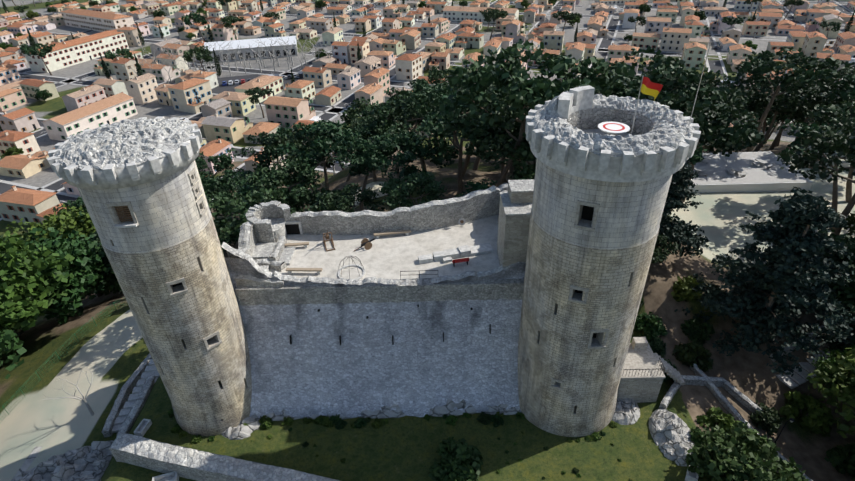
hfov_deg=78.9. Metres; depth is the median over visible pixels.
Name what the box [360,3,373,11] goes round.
house
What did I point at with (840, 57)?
house
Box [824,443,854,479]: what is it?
bush
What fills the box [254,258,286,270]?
ruin wall
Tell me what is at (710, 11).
house
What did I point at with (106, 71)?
cypress
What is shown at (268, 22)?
house
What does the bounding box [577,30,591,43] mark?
house
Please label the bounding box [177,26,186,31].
garden tree
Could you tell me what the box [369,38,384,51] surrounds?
house
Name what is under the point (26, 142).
house
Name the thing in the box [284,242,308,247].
beam
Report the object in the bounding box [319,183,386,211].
bush
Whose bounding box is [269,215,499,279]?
court floor
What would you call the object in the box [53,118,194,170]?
rubble
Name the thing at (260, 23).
house
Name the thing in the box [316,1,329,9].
house
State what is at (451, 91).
pine
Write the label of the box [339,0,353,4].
house
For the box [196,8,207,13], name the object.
garden tree
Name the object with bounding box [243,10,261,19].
house
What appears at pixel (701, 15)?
garden tree
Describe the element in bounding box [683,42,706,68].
house
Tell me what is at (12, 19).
house
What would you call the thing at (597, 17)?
house
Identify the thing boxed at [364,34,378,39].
house
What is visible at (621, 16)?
house
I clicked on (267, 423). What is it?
weed
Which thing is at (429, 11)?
house
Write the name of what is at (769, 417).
bush
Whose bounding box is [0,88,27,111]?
house
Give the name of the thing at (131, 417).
lawn wall
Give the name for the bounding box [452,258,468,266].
red bench
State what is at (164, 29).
house
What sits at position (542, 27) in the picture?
house
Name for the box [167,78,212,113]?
house
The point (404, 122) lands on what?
pine
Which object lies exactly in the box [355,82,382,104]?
house
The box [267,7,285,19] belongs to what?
house
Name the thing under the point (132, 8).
garden tree
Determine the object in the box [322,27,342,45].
house
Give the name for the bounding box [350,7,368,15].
house
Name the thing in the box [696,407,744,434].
bush
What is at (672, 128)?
top ring
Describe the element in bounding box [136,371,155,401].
step wall
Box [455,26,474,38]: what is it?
house
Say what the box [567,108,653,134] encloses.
wall
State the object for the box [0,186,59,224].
house
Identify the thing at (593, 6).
house
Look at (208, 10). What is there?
house
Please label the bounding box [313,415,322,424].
weed
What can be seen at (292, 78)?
cypress
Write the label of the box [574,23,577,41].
cypress
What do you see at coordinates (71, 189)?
house
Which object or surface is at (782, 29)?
house
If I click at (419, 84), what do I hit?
pine
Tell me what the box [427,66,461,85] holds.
town pine
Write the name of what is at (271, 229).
stair turret
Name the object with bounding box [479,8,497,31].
town pine
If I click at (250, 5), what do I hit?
house
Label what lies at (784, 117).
pine
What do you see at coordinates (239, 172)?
pine
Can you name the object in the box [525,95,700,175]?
corbels
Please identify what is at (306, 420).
weed
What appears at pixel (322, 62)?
house
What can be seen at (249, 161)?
house
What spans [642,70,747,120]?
tree
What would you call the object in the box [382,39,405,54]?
house
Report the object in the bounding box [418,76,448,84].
house
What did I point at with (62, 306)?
oak
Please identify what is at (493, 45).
house
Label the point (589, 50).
house
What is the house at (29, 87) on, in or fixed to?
on the ground
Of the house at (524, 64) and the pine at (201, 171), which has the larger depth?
the house at (524, 64)
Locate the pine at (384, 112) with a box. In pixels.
[364,90,439,170]
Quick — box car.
[298,71,302,77]
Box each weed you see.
[170,424,180,433]
[179,430,187,438]
[191,434,202,443]
[208,436,214,441]
[260,415,271,424]
[260,417,273,428]
[281,417,293,425]
[302,441,308,447]
[303,417,312,424]
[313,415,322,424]
[322,415,332,427]
[329,414,340,424]
[335,419,347,429]
[354,417,366,428]
[371,418,381,428]
[381,418,388,424]
[424,414,431,420]
[445,415,457,425]
[476,411,491,424]
[489,414,503,427]
[516,412,524,419]
[571,467,579,474]
[590,432,601,441]
[609,421,616,428]
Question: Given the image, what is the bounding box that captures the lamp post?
[774,418,794,442]
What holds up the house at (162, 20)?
on the ground
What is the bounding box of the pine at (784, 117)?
[775,114,804,146]
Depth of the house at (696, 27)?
274.76 m
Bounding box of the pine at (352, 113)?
[340,98,373,124]
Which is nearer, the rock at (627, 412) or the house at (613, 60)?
the rock at (627, 412)
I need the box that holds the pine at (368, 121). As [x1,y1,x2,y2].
[348,116,390,128]
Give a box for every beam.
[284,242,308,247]
[286,268,322,273]
[374,230,410,238]
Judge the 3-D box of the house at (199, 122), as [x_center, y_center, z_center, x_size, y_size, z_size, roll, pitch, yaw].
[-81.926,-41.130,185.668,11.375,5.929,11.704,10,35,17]
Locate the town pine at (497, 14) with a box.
[481,8,507,39]
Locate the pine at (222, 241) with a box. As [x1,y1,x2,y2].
[218,236,227,250]
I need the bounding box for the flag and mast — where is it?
[631,42,710,133]
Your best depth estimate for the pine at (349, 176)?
94.52 m
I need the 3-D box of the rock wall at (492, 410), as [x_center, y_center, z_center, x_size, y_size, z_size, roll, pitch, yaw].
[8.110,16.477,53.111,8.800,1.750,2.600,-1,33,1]
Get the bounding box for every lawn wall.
[109,433,339,480]
[116,399,144,451]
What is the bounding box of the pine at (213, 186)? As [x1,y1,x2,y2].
[199,173,225,196]
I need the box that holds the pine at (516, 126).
[507,121,529,155]
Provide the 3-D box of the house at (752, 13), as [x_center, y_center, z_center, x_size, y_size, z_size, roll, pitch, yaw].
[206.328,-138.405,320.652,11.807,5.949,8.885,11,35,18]
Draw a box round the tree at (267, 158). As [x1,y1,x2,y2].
[240,131,301,173]
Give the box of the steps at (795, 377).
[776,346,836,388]
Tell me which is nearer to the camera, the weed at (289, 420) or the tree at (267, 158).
the weed at (289, 420)
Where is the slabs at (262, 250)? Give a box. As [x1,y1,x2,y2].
[251,242,295,270]
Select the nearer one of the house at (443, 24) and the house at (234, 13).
the house at (443, 24)
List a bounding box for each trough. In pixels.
[134,419,151,436]
[152,472,178,480]
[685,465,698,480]
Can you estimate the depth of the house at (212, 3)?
401.39 m
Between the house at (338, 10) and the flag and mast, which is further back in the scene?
the house at (338, 10)
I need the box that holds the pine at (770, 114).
[743,85,802,147]
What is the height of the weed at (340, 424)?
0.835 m
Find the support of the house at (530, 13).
on the ground
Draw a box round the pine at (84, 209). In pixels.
[79,207,90,217]
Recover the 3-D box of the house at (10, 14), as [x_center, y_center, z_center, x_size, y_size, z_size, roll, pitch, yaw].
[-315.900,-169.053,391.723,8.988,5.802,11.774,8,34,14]
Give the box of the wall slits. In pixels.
[290,305,490,344]
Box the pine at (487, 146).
[443,101,528,186]
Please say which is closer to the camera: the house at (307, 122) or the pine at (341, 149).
the pine at (341, 149)
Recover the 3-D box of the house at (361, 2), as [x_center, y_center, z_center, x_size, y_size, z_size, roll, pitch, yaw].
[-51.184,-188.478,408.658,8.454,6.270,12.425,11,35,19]
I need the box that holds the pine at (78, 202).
[53,197,86,223]
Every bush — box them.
[319,183,386,211]
[379,171,448,207]
[428,436,482,480]
[634,311,668,339]
[647,337,665,357]
[651,233,681,262]
[662,358,677,382]
[671,275,703,301]
[672,340,713,371]
[681,316,714,343]
[689,427,712,453]
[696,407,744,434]
[748,400,782,435]
[779,390,835,436]
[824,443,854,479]
[828,334,854,355]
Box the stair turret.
[246,201,290,242]
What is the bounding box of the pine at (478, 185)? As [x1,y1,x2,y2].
[454,178,496,197]
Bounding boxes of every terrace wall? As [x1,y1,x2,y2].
[659,375,762,413]
[690,364,812,480]
[770,316,854,361]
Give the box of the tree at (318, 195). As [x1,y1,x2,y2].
[285,188,355,212]
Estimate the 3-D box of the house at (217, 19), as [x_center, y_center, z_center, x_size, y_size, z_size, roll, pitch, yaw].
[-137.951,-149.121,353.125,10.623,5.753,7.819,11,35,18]
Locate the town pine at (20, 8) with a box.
[13,6,28,19]
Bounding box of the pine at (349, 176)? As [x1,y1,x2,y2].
[325,123,369,181]
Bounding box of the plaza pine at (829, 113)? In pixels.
[796,100,854,202]
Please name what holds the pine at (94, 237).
on the ground
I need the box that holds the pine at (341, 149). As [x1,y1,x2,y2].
[333,126,405,210]
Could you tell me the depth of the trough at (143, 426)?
51.84 m
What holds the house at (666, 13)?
on the ground
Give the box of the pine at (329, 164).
[284,144,335,188]
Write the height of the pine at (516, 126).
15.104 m
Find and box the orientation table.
[598,122,629,135]
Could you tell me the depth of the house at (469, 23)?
307.46 m
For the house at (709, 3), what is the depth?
359.51 m
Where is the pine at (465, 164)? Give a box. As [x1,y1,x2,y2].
[437,85,517,176]
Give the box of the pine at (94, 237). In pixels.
[88,231,113,275]
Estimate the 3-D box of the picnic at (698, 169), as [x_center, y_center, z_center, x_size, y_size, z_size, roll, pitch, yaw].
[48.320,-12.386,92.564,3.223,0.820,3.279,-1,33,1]
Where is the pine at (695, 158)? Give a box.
[679,142,706,187]
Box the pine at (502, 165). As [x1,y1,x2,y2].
[492,122,514,181]
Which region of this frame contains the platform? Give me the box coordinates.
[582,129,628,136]
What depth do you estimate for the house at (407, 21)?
333.27 m
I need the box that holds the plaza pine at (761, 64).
[723,46,854,151]
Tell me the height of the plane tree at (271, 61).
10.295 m
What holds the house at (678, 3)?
on the ground
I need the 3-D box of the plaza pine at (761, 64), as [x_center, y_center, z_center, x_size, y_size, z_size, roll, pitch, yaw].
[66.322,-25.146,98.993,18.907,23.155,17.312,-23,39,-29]
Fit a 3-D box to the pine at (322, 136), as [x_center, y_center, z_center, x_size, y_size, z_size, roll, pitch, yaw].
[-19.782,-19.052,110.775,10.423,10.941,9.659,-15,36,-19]
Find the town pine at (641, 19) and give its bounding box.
[628,16,645,31]
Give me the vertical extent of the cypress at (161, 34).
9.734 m
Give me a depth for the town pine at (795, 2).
310.94 m
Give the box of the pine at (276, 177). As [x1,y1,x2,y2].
[245,157,327,211]
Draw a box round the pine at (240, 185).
[215,175,250,216]
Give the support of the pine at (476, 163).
on the ground
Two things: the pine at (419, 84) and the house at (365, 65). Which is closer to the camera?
the pine at (419, 84)
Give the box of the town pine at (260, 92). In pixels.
[244,87,272,117]
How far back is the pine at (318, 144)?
81.97 m
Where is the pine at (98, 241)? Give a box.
[96,239,101,250]
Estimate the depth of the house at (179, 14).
360.58 m
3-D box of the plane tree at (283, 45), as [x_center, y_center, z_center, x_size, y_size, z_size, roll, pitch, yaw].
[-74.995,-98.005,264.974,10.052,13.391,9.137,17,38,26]
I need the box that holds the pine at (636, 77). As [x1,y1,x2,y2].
[597,61,647,96]
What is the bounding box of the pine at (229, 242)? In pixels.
[219,216,237,251]
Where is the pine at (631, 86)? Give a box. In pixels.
[579,77,646,97]
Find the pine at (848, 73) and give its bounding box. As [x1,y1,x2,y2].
[831,66,854,105]
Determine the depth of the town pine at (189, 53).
231.49 m
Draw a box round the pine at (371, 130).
[350,122,394,180]
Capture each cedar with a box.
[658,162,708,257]
[674,186,854,376]
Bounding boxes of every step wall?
[102,353,151,436]
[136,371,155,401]
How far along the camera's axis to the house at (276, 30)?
312.63 m
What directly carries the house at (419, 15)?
on the ground
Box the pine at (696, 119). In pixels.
[676,104,701,124]
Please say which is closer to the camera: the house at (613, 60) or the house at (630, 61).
the house at (630, 61)
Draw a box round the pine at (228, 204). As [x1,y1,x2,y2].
[207,187,291,239]
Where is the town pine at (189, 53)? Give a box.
[182,44,213,71]
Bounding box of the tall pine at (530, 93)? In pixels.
[433,40,635,179]
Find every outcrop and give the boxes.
[11,440,113,480]
[648,409,694,465]
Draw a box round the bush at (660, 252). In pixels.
[651,233,681,262]
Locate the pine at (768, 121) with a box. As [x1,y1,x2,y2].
[740,111,777,131]
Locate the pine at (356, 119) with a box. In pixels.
[347,114,382,126]
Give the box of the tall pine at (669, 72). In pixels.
[598,46,726,121]
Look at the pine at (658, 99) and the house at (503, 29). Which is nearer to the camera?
the pine at (658, 99)
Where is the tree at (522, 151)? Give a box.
[484,128,535,179]
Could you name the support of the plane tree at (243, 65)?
on the ground
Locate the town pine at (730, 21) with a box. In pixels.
[721,16,743,25]
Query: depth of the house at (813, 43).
245.10 m
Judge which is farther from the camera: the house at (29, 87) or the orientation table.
the house at (29, 87)
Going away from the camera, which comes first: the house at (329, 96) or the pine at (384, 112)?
the pine at (384, 112)
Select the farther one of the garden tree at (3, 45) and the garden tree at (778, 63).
the garden tree at (3, 45)
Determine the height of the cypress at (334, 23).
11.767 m
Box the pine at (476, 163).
[441,89,501,169]
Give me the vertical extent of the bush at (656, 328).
3.038 m
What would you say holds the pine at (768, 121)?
on the ground
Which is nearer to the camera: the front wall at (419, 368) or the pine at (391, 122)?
the front wall at (419, 368)
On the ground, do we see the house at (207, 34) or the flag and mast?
the house at (207, 34)
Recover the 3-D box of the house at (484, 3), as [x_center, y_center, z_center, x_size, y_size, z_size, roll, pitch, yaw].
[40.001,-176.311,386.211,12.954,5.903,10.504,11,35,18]
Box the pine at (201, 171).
[198,165,212,176]
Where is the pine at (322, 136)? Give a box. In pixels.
[313,127,345,169]
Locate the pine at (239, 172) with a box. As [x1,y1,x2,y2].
[220,167,252,191]
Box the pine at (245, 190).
[234,169,314,218]
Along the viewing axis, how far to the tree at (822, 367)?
56.42 m
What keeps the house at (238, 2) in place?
on the ground
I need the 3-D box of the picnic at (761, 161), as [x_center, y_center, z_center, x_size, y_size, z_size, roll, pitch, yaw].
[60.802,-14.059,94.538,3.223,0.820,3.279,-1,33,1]
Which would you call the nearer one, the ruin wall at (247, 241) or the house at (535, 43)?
the ruin wall at (247, 241)
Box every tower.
[77,160,251,435]
[518,159,672,436]
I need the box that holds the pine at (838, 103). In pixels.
[794,82,843,140]
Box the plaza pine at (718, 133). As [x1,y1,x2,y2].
[676,101,766,201]
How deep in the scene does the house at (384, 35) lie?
297.05 m
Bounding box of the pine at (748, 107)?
[728,97,754,118]
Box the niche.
[282,221,302,234]
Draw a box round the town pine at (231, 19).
[219,15,243,39]
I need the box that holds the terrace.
[685,151,812,192]
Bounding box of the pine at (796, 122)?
[777,119,802,145]
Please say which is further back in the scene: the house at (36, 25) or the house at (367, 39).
the house at (36, 25)
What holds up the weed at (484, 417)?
on the ground
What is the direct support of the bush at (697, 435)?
on the ground
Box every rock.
[221,417,259,439]
[612,398,639,424]
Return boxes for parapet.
[54,124,199,189]
[530,117,687,181]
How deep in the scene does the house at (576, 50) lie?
237.56 m
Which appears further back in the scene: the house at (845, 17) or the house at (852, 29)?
the house at (845, 17)
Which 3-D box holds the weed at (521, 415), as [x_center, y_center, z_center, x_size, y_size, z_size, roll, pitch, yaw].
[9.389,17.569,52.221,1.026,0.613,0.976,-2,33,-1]
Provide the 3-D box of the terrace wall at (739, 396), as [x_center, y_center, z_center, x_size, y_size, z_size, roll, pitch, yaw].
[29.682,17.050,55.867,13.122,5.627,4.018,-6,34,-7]
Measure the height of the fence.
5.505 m
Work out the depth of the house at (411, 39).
281.09 m
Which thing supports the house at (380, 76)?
on the ground
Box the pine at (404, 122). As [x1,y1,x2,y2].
[399,115,420,133]
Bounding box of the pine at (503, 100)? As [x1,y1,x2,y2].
[475,78,538,172]
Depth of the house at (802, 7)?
337.21 m
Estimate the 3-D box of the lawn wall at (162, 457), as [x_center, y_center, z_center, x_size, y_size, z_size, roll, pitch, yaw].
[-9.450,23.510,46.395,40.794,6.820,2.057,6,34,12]
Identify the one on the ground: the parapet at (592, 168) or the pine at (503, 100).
the pine at (503, 100)
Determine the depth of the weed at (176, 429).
51.80 m
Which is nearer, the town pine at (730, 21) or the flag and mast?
the flag and mast
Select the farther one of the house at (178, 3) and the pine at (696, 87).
the house at (178, 3)
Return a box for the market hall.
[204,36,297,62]
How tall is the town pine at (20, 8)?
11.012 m
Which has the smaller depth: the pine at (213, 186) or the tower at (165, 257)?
the tower at (165, 257)
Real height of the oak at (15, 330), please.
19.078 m
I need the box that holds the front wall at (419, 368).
[221,242,525,418]
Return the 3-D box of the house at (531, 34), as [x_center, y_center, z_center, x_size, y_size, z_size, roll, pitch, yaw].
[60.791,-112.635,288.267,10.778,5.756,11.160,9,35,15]
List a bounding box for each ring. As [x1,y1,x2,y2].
[531,86,694,156]
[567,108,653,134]
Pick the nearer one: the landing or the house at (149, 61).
the landing
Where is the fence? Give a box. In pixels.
[0,299,127,422]
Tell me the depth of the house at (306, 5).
391.01 m
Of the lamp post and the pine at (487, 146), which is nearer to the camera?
the lamp post
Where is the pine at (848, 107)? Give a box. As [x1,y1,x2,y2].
[834,97,854,109]
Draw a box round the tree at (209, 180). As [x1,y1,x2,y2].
[199,171,240,246]
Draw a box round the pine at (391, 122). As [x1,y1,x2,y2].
[361,97,403,158]
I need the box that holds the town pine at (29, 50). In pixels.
[20,43,55,74]
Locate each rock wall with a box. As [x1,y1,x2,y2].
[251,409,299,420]
[308,414,347,419]
[360,405,405,418]
[429,399,476,416]
[484,404,520,414]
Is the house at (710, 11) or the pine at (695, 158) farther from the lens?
the house at (710, 11)
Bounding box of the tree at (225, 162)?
[195,148,239,175]
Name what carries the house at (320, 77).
on the ground
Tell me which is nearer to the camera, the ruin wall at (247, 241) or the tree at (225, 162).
the ruin wall at (247, 241)
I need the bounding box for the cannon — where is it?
[354,238,374,250]
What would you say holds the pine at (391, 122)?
on the ground
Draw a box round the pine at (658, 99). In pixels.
[612,92,672,108]
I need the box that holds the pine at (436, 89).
[402,84,448,146]
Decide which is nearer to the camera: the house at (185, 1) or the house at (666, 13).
the house at (666, 13)
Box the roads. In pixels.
[0,0,854,219]
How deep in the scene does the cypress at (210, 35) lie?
302.82 m
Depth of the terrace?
91.20 m
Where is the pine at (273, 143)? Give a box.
[263,128,326,156]
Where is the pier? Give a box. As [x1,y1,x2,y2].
[497,179,533,267]
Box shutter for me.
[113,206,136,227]
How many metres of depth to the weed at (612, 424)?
51.05 m
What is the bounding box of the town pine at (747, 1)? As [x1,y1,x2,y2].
[745,0,762,11]
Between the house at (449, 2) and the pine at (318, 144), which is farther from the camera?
the house at (449, 2)
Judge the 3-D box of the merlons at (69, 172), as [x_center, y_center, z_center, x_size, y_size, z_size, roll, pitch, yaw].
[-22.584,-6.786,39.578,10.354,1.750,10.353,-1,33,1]
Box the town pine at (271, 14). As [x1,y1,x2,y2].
[262,12,279,23]
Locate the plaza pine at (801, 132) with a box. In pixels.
[776,119,854,229]
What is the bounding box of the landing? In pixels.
[617,337,684,402]
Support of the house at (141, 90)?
on the ground
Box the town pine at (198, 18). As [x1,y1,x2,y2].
[181,11,206,41]
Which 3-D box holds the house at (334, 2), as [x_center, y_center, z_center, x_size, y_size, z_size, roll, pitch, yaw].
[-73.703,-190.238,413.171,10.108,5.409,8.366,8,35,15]
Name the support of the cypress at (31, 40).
on the ground
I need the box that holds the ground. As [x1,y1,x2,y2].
[0,0,854,480]
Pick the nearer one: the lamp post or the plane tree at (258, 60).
the lamp post
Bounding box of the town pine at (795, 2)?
[783,0,804,19]
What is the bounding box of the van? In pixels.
[310,116,320,120]
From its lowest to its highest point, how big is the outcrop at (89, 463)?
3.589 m
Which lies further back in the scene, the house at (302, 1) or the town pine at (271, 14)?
the house at (302, 1)
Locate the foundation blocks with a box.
[418,243,493,263]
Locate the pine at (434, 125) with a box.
[407,107,505,193]
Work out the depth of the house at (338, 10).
374.90 m
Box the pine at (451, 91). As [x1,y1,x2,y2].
[441,80,464,155]
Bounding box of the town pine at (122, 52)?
[104,48,133,59]
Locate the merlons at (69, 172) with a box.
[47,116,202,184]
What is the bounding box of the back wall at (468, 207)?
[265,183,507,234]
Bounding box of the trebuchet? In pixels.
[323,230,334,251]
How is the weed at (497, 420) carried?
on the ground
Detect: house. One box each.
[0,11,19,17]
[0,18,8,27]
[0,31,13,43]
[0,52,27,64]
[0,63,21,85]
[0,80,22,90]
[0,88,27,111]
[0,108,39,131]
[0,130,39,155]
[0,150,50,178]
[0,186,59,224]
[1,59,26,69]
[2,23,33,36]
[4,15,21,23]
[4,46,24,55]
[8,34,28,46]
[14,20,34,24]
[18,78,59,100]
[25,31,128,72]
[27,21,55,30]
[27,31,54,45]
[30,15,48,21]
[37,203,76,223]
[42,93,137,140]
[46,4,64,11]
[48,13,64,26]
[53,34,68,42]
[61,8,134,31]
[62,84,106,111]
[62,182,80,195]
[63,1,78,5]
[63,4,80,10]
[67,31,87,40]
[78,1,88,9]
[91,4,110,11]
[93,57,123,75]
[93,77,127,96]
[105,3,120,11]
[110,57,141,81]
[116,25,140,46]
[118,51,142,58]
[119,3,134,11]
[124,73,157,104]
[126,0,143,4]
[127,9,147,18]
[130,22,150,35]
[137,57,157,65]
[140,1,159,14]
[141,61,180,81]
[142,0,157,3]
[149,38,180,56]
[151,0,168,7]
[151,23,169,37]
[153,15,172,28]
[154,84,173,105]
[156,53,188,71]
[160,2,178,15]
[161,43,189,55]
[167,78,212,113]
[172,1,184,8]
[174,9,192,20]
[174,17,192,30]
[175,69,199,83]
[178,28,199,38]
[179,0,194,2]
[179,39,196,44]
[180,1,203,9]
[189,40,203,48]
[190,22,210,36]
[190,71,218,88]
[190,115,213,137]
[199,98,232,116]
[199,139,233,174]
[201,113,252,143]
[201,138,206,146]
[202,7,216,15]
[203,14,216,22]
[205,28,214,40]
[207,0,221,9]
[208,8,224,17]
[211,22,237,41]
[211,91,255,115]
[215,16,228,23]
[222,0,236,10]
[228,10,248,16]
[234,19,251,34]
[235,75,283,103]
[236,0,242,8]
[236,15,251,21]
[239,0,257,11]
[242,122,280,143]
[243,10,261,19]
[243,25,261,34]
[244,148,285,171]
[252,18,265,27]
[256,15,272,19]
[257,1,267,9]
[263,0,276,6]
[263,96,315,127]
[264,18,279,26]
[264,22,285,37]
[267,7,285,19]
[269,4,285,10]
[276,0,290,9]
[284,80,315,98]
[289,4,304,13]
[289,20,305,29]
[289,27,316,39]
[291,120,316,144]
[295,0,312,3]
[295,7,314,19]
[299,3,315,9]
[300,17,311,25]
[302,67,331,87]
[308,13,323,17]
[309,18,332,31]
[312,55,337,67]
[314,86,341,105]
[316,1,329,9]
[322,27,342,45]
[324,61,350,74]
[326,5,347,14]
[327,0,339,4]
[331,39,350,63]
[335,14,349,23]
[336,4,351,10]
[337,67,360,89]
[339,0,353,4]
[348,38,369,64]
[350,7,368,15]
[351,14,363,22]
[351,36,372,41]
[353,55,381,76]
[354,0,369,5]
[354,17,370,31]
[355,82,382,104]
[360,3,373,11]
[363,14,381,27]
[363,67,389,95]
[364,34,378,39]
[366,48,396,67]
[367,8,380,15]
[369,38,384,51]
[371,32,389,39]
[377,0,391,5]
[381,18,398,32]
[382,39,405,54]
[383,5,402,18]
[385,87,411,102]
[389,27,407,39]
[390,3,410,12]
[395,53,421,80]
[396,16,414,25]
[400,29,420,48]
[403,27,421,34]
[406,10,425,19]
[407,0,420,7]
[415,52,431,71]
[416,6,433,15]
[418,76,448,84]
[421,22,438,36]
[424,40,445,52]
[425,1,447,13]
[429,51,449,69]
[430,17,447,32]
[433,32,456,48]
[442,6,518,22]
[444,0,451,5]
[445,47,463,59]
[454,32,484,48]
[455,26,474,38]
[459,18,475,31]
[462,52,484,68]
[469,1,480,6]
[471,0,489,6]
[475,21,482,30]
[483,39,501,58]
[491,36,513,50]
[494,2,506,7]
[496,0,509,7]
[496,15,515,29]
[501,21,524,35]
[505,19,525,42]
[515,0,524,7]
[518,49,526,68]
[520,40,537,62]
[523,8,535,22]
[528,4,539,12]
[528,31,542,41]
[528,36,542,48]
[532,48,560,66]
[533,23,556,32]
[535,12,545,20]
[538,0,552,9]
[538,5,543,11]
[543,30,564,52]
[550,11,561,23]
[562,4,572,12]
[563,0,575,10]
[565,42,595,59]
[566,42,585,62]
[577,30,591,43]
[583,27,597,42]
[587,18,607,37]
[590,3,604,9]
[590,15,603,26]
[595,0,652,4]
[595,4,614,14]
[595,11,608,21]
[607,44,639,61]
[610,58,621,62]
[619,12,639,23]
[621,56,640,75]
[622,7,639,28]
[624,0,645,14]
[631,32,660,49]
[643,60,649,71]
[644,17,670,37]
[652,0,669,7]
[656,4,677,16]
[657,7,677,22]
[660,26,691,51]
[677,0,688,6]
[679,0,699,14]
[679,6,695,25]
[681,42,704,59]
[683,15,705,31]
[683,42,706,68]
[684,20,710,37]
[689,36,709,47]
[699,0,718,6]
[703,6,727,15]
[709,11,736,33]
[718,37,736,50]
[721,26,742,43]
[726,44,751,63]
[731,57,749,71]
[732,12,748,20]
[734,0,758,10]
[742,19,769,35]
[743,73,773,90]
[750,11,773,18]
[752,116,777,131]
[756,12,781,28]
[759,0,778,8]
[760,2,783,9]
[761,7,783,17]
[766,42,793,52]
[772,49,798,65]
[774,23,804,34]
[777,20,794,24]
[786,29,807,49]
[791,0,807,11]
[793,8,809,16]
[794,8,825,22]
[801,31,836,56]
[805,17,822,31]
[812,3,833,9]
[814,52,850,82]
[818,0,832,2]
[818,14,843,38]
[823,9,839,14]
[824,2,836,9]
[831,12,854,22]
[833,31,854,49]
[837,44,854,57]
[844,20,854,31]
[849,2,854,11]
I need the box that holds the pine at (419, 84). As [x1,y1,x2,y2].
[385,78,450,131]
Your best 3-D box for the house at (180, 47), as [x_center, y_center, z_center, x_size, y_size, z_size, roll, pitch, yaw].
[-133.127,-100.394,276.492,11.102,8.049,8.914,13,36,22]
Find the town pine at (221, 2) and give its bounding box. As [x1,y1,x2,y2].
[216,0,236,15]
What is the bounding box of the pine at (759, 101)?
[746,78,821,151]
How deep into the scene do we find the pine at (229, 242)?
80.72 m
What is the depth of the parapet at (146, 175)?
36.26 m
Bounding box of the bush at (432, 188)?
[379,171,448,207]
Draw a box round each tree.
[0,42,12,48]
[1,146,23,158]
[26,11,39,18]
[33,89,52,102]
[47,6,55,13]
[88,0,100,6]
[129,6,137,11]
[139,43,167,61]
[153,8,166,17]
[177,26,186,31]
[185,33,194,39]
[195,148,239,175]
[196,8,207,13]
[199,171,240,246]
[202,0,207,7]
[213,37,231,65]
[215,52,231,75]
[217,46,240,70]
[227,41,247,63]
[233,46,250,67]
[237,55,250,73]
[240,131,301,173]
[245,47,263,72]
[256,34,277,60]
[264,51,280,70]
[268,45,285,66]
[274,35,290,59]
[278,42,296,65]
[279,41,292,62]
[285,188,355,212]
[295,36,309,58]
[305,42,318,60]
[315,0,327,10]
[315,49,330,58]
[417,1,425,7]
[459,0,467,6]
[484,128,535,179]
[520,0,531,7]
[567,16,579,26]
[624,34,632,41]
[638,2,651,14]
[642,70,747,120]
[685,422,808,480]
[694,9,706,19]
[742,40,757,49]
[775,61,786,69]
[806,348,854,442]
[811,345,854,395]
[813,229,854,314]
[819,74,854,104]
[843,211,854,241]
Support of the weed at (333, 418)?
on the ground
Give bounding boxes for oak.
[0,226,110,328]
[0,230,85,331]
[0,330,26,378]
[1,237,24,337]
[4,203,116,296]
[87,263,122,294]
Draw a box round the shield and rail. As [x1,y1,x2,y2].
[400,218,465,278]
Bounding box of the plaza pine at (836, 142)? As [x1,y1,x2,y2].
[780,119,854,234]
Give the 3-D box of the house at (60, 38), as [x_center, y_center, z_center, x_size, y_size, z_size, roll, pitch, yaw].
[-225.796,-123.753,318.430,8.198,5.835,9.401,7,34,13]
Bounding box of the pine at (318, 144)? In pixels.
[276,120,363,189]
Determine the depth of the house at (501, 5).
370.75 m
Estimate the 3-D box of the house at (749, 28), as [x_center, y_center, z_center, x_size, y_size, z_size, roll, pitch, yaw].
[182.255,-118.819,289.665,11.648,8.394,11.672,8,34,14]
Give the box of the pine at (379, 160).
[355,131,433,206]
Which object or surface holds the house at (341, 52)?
on the ground
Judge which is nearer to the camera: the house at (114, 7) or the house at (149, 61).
the house at (149, 61)
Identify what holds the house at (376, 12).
on the ground
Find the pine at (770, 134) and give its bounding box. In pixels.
[766,124,777,140]
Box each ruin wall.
[227,222,257,268]
[235,274,284,286]
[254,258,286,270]
[269,236,286,260]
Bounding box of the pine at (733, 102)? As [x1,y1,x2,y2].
[672,83,748,106]
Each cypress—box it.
[2,0,8,12]
[26,27,35,47]
[99,52,110,78]
[134,53,143,75]
[136,23,144,45]
[158,23,163,38]
[208,24,213,41]
[213,48,221,75]
[291,68,294,83]
[333,12,336,26]
[357,43,361,60]
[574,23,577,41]
[844,10,854,31]
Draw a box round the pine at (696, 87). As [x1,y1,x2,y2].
[637,76,732,111]
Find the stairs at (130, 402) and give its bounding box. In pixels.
[112,359,159,432]
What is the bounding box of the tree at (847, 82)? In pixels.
[819,74,854,104]
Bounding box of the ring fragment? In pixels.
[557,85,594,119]
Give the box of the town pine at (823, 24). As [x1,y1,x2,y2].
[819,21,840,42]
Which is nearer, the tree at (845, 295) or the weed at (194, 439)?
the weed at (194, 439)
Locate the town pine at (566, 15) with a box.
[552,11,577,30]
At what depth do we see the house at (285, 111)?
185.13 m
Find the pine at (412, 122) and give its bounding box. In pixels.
[404,114,431,154]
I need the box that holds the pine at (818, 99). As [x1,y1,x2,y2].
[767,84,839,149]
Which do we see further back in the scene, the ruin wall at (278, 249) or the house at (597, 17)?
the house at (597, 17)
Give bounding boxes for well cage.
[338,255,365,279]
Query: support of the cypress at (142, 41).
on the ground

